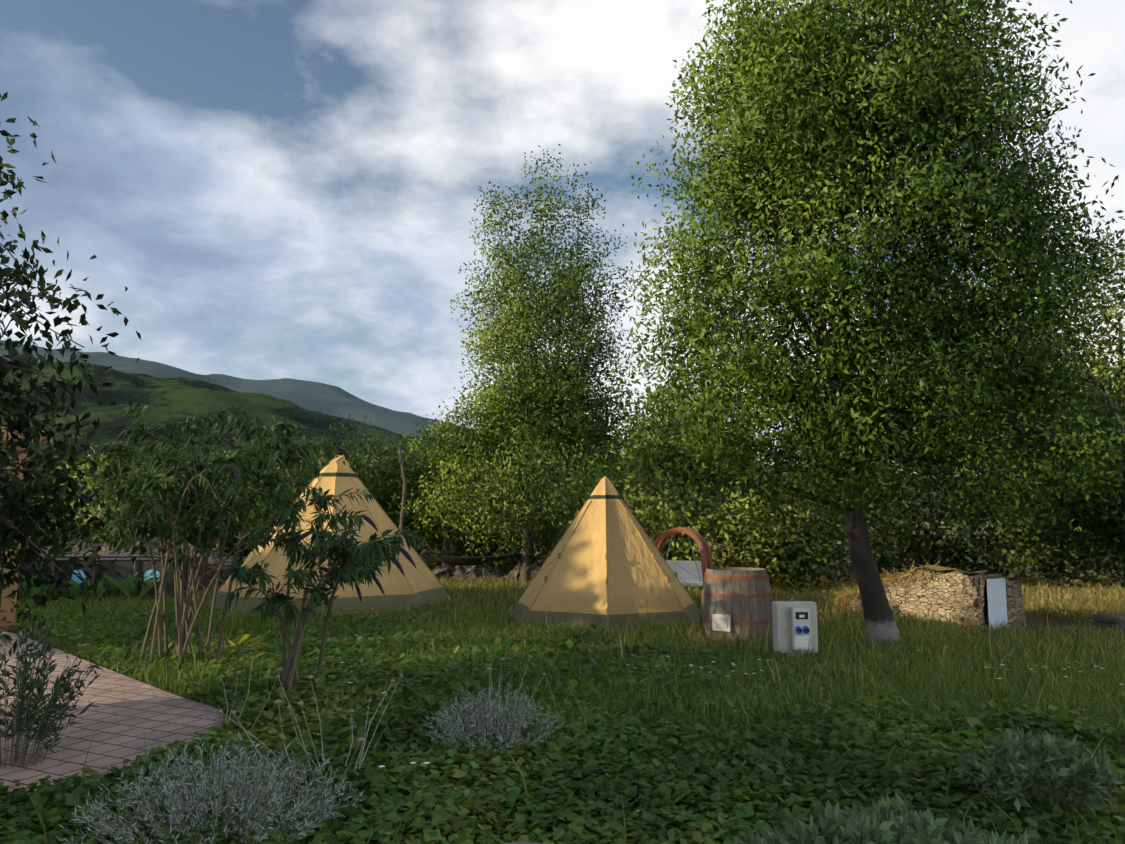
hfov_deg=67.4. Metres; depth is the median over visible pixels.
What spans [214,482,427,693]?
buddleia
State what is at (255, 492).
tree
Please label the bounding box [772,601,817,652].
concrete power box
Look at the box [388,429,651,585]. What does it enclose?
cherry tree
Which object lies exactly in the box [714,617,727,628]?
sign
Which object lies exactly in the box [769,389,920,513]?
tree
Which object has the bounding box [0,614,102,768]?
shrub
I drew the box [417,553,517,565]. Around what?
hammock
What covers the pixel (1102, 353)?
tree
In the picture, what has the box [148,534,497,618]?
ropes
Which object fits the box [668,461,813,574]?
shrub
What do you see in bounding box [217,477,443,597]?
tent seams
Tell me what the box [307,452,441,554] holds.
tree
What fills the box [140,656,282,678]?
dried flower heads
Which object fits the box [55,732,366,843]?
curry plant
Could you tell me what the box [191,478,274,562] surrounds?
shrub
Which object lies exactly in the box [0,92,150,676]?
tree
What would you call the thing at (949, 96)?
ash tree
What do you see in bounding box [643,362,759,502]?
tree
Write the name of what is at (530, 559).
shrub
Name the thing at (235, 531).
cherry tree
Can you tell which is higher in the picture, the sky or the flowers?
the sky
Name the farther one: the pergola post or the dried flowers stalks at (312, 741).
the pergola post
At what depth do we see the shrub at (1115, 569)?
23.06 m
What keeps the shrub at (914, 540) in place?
on the ground at (1036, 619)
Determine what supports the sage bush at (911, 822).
on the ground at (1036, 619)
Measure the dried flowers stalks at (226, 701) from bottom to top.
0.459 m
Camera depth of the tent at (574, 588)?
13.57 m
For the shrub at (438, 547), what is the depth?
25.89 m
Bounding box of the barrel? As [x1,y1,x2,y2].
[701,567,772,643]
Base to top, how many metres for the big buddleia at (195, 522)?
3.102 m
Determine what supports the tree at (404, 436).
on the ground at (1036, 619)
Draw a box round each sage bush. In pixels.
[733,792,1028,843]
[954,727,1124,822]
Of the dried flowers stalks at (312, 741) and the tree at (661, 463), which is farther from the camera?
the tree at (661, 463)
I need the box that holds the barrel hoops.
[701,573,772,642]
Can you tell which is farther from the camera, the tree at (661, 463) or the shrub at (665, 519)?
the tree at (661, 463)
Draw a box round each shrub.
[0,468,67,538]
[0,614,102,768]
[50,478,215,546]
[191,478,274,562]
[357,476,440,564]
[407,430,550,571]
[425,488,553,570]
[547,466,740,590]
[565,454,683,558]
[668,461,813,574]
[669,470,888,594]
[767,448,929,575]
[832,452,1030,578]
[963,454,1124,591]
[987,457,1122,579]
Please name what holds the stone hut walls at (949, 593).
on the ground at (1036, 619)
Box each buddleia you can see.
[39,399,373,668]
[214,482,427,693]
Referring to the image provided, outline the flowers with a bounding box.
[276,658,1123,810]
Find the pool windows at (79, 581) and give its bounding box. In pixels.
[0,569,159,583]
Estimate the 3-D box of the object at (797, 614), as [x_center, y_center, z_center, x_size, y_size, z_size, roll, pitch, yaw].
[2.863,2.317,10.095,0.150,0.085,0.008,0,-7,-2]
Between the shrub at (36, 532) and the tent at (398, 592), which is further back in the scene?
the shrub at (36, 532)
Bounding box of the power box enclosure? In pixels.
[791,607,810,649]
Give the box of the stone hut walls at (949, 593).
[838,570,1026,630]
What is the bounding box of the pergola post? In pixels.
[0,427,52,631]
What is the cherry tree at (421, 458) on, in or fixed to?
on the ground at (1036, 619)
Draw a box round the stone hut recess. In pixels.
[972,577,988,627]
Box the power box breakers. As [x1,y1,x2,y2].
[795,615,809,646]
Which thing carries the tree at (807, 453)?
on the ground at (1036, 619)
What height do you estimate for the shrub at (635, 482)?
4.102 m
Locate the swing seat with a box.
[665,560,702,586]
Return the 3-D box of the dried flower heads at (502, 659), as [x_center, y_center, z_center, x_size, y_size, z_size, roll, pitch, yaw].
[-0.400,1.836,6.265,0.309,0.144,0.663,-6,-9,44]
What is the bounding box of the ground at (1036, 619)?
[12,521,1122,839]
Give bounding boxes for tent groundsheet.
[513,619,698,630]
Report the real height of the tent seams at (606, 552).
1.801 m
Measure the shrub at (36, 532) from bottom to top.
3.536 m
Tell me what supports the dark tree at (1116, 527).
on the ground at (1036, 619)
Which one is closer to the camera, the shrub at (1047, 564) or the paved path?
the paved path
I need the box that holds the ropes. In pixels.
[462,551,701,637]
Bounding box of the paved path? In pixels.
[0,630,226,792]
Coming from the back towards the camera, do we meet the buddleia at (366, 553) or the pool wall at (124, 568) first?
the pool wall at (124, 568)
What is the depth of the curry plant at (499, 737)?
6.12 m
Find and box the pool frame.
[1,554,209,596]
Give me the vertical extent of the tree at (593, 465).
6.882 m
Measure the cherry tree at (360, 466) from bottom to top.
4.722 m
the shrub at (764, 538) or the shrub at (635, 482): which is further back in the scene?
the shrub at (635, 482)
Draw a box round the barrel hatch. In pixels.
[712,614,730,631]
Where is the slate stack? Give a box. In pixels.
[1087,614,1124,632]
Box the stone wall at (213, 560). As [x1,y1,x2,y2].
[1,533,234,589]
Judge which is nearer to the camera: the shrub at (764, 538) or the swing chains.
the swing chains
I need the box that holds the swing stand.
[654,527,713,581]
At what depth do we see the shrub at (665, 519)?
20.18 m
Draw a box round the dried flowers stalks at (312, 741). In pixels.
[223,679,399,791]
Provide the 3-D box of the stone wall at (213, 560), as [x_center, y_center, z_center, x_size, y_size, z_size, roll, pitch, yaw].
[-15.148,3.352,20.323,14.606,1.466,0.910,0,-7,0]
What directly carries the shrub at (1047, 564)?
on the ground at (1036, 619)
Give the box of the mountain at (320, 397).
[0,340,999,507]
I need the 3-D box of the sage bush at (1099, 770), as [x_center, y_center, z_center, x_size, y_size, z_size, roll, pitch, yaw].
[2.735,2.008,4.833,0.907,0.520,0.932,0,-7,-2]
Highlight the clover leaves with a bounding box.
[0,604,1124,843]
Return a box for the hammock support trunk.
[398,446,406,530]
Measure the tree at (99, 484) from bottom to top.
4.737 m
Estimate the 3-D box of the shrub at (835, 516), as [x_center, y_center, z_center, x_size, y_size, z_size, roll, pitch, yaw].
[8.402,2.732,25.929,5.095,4.208,4.060,0,-7,-2]
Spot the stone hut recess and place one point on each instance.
(985, 608)
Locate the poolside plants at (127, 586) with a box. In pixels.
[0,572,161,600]
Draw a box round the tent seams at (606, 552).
[517,499,694,615]
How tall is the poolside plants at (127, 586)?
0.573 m
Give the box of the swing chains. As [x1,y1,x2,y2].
[666,536,700,580]
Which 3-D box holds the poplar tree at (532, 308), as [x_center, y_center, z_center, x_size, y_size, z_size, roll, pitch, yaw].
[-0.809,-2.003,26.178,6.750,13.401,5.785,0,-7,-2]
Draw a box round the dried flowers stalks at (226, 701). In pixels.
[144,663,278,731]
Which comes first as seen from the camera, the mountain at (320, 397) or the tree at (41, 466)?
the tree at (41, 466)
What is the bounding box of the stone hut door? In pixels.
[986,578,1007,628]
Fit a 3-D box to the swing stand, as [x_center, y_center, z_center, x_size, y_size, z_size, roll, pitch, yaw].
[2.278,2.810,16.257,1.304,1.562,1.100,-2,-7,18]
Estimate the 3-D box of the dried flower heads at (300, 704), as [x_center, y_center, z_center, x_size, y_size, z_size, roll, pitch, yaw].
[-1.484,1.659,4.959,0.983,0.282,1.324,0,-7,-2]
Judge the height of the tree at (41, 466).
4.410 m
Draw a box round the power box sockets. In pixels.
[795,626,809,633]
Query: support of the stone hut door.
attached to the stone hut walls at (949, 593)
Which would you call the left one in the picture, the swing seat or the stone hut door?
the swing seat
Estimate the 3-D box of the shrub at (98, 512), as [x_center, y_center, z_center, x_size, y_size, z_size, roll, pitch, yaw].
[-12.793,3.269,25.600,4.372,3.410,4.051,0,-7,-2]
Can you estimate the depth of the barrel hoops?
11.57 m
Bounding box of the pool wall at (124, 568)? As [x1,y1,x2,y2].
[1,557,207,599]
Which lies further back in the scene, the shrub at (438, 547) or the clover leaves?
the shrub at (438, 547)
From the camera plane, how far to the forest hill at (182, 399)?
1618.91 m
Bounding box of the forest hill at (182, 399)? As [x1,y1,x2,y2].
[0,362,1002,521]
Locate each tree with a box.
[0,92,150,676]
[2,455,131,529]
[32,441,209,544]
[103,434,311,560]
[182,445,314,555]
[199,412,440,536]
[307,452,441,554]
[343,417,549,566]
[362,416,550,556]
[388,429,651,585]
[423,144,645,545]
[496,406,622,560]
[540,376,726,508]
[609,0,1124,647]
[610,377,785,559]
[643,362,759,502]
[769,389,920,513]
[772,353,990,566]
[872,201,1124,582]
[905,353,1117,571]
[926,353,1124,580]
[978,337,1124,565]
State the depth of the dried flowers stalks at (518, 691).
6.34 m
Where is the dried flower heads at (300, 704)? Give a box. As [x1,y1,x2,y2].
[217,673,403,742]
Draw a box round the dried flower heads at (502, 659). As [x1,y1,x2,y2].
[486,655,546,676]
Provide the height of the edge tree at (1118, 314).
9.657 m
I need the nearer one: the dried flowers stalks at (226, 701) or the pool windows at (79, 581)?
the dried flowers stalks at (226, 701)
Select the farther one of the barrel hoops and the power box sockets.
the barrel hoops
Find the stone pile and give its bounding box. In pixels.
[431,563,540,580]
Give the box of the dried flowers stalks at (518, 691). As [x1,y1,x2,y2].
[489,658,542,725]
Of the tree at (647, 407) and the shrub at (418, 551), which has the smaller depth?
the shrub at (418, 551)
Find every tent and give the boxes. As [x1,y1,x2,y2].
[206,453,452,616]
[509,476,701,630]
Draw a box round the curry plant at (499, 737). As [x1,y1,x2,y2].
[420,682,562,759]
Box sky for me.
[0,0,1124,474]
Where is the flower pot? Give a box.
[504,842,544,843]
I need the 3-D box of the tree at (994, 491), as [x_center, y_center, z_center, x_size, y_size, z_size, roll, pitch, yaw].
[15.373,1.235,28.455,8.090,7.488,6.797,0,-7,-2]

